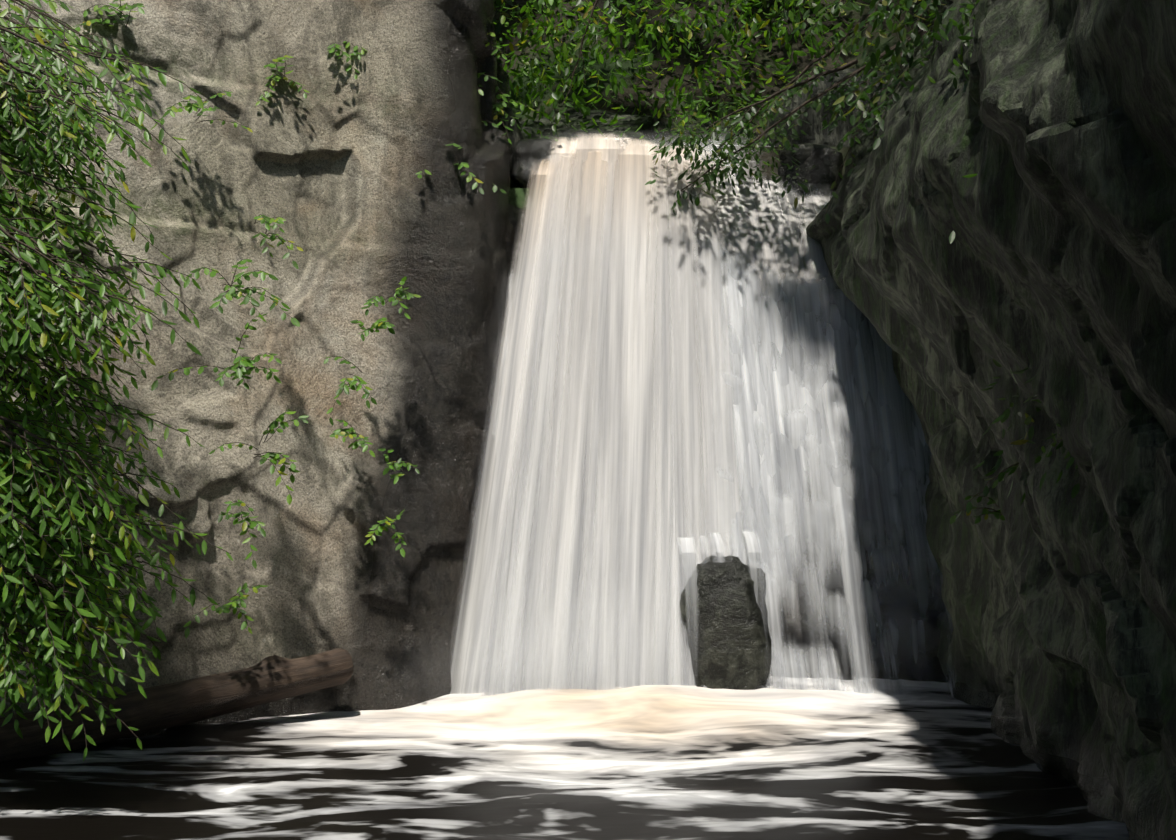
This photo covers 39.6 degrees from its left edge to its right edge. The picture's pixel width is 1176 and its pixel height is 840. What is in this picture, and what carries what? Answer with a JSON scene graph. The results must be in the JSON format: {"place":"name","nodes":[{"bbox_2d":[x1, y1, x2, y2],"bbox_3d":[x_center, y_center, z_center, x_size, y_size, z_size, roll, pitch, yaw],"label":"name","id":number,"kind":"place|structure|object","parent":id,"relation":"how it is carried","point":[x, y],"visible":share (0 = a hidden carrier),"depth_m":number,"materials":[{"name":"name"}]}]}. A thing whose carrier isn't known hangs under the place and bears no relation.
{"place":"outdoors","nodes":[
{"label":"outdoors","id":0,"kind":"place"},
{"bbox_2d":[0,0,514,737],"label":"cliff","id":1,"kind":"structure","parent":0,"point":[334,162],"depth_m":11.90,"materials":[{"name":"grey stone"}]},
{"bbox_2d":[0,0,232,761],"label":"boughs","id":2,"kind":"object","parent":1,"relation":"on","point":[21,485],"depth_m":8.52,"materials":[{"name":"green plant"}]},
{"bbox_2d":[73,0,534,637],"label":"cliff plants","id":3,"kind":"object","parent":1,"relation":"on","point":[239,368],"depth_m":11.18,"materials":[{"name":"green plant"}]},
{"bbox_2d":[0,676,1128,839],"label":"pool water","id":4,"kind":"structure","parent":0,"point":[931,760],"depth_m":9.26,"materials":[{"name":"white liquid"}]},
{"bbox_2d":[0,648,353,761],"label":"fallen log","id":5,"kind":"object","parent":4,"relation":"in","point":[273,678],"visible":0.92,"depth_m":10.32,"materials":[{"name":"brown wood"}]},
{"bbox_2d":[679,553,771,689],"bbox_3d":[0.960,1.817,12.127,0.743,1.653,0.761,0,0,-2],"label":"boulder","id":6,"kind":"object","parent":4,"relation":"in","point":[731,625],"visible":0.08,"depth_m":11.79,"materials":[{"name":"grey stone"}]},
{"bbox_2d":[364,128,826,708],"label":"spray mist","id":7,"kind":"structure","parent":0,"point":[586,572],"depth_m":11.62,"materials":[{"name":"white liquid"}]},
{"bbox_2d":[493,0,939,209],"bbox_3d":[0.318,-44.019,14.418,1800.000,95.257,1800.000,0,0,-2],"label":"forest ground","id":8,"kind":"structure","parent":0,"point":[517,196],"depth_m":18.41,"materials":[{"name":"green plant"}]},
{"bbox_2d":[498,107,523,187],"bbox_3d":[-1.044,-2.356,14.243,1.053,0.842,1.351,0,0,-2],"label":"rock","id":9,"kind":"object","parent":8,"relation":"on","point":[515,136],"visible":0.08,"depth_m":13.86,"materials":[{"name":"grey stone"}]},
{"bbox_2d":[531,135,557,140],"bbox_3d":[0.479,-5.212,21.946,15.219,6.205,13.898,0,0,-2],"label":"understory","id":10,"kind":"object","parent":8,"relation":"on","point":[544,138],"depth_m":15.82,"materials":[{"name":"green plant"}]},
{"bbox_2d":[493,0,876,145],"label":"crest leaves","id":11,"kind":"object","parent":8,"relation":"on","point":[547,78],"visible":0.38,"depth_m":16.20,"materials":[{"name":"green plant"}]},
{"bbox_2d":[451,133,955,695],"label":"waterfall","id":12,"kind":"structure","parent":8,"relation":"on","point":[687,387],"depth_m":12.33,"materials":[{"name":"white liquid"}]},
{"bbox_2d":[494,0,934,109],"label":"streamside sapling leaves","id":13,"kind":"object","parent":8,"relation":"on","point":[633,25],"visible":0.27,"depth_m":16.88,"materials":[{"name":"green plant"}]},
{"bbox_2d":[493,110,947,681],"bbox_3d":[2.029,-2.348,20.020,9.200,10.864,17.023,0,0,-2],"label":"rock face","id":14,"kind":"object","parent":8,"relation":"on","point":[517,218],"depth_m":12.57},
{"bbox_2d":[510,138,555,187],"bbox_3d":[-0.426,-2.180,14.001,0.548,0.473,0.616,0,0,-2],"label":"crest rock","id":15,"kind":"object","parent":14,"relation":"on","point":[524,148],"visible":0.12,"depth_m":13.74,"materials":[{"name":"grey stone"}]},
{"bbox_2d":[697,145,728,165],"bbox_3d":[0.971,-2.109,13.980,0.469,0.436,0.640,0,0,-2],"label":"crest rock","id":16,"kind":"object","parent":14,"relation":"on","point":[706,149],"depth_m":13.73,"materials":[{"name":"white stone"}]},
{"bbox_2d":[777,143,843,197],"bbox_3d":[1.870,-2.067,13.966,0.635,0.540,0.572,0,0,-2],"label":"crest rock","id":17,"kind":"object","parent":14,"relation":"on","point":[825,160],"visible":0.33,"depth_m":13.70,"materials":[{"name":"grey stone"}]},
{"bbox_2d":[765,68,894,146],"bbox_3d":[2.388,-2.712,15.105,1.496,0.971,1.230,0,0,-2],"label":"rock","id":18,"kind":"object","parent":14,"relation":"on","point":[814,132],"visible":0.17,"depth_m":14.56,"materials":[{"name":"grey stone"}]},
{"bbox_2d":[493,0,1079,523],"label":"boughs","id":19,"kind":"object","parent":8,"relation":"on","point":[903,42],"depth_m":11.37,"materials":[{"name":"green plant"}]},
{"bbox_2d":[806,0,1175,839],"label":"rock","id":20,"kind":"object","parent":8,"relation":"on","point":[1052,266],"visible":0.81,"depth_m":7.56,"materials":[{"name":"grey stone"}]},
{"bbox_2d":[643,7,927,213],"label":"boughs","id":21,"kind":"object","parent":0,"point":[691,141],"depth_m":12.73,"materials":[{"name":"green plant"}]}
]}

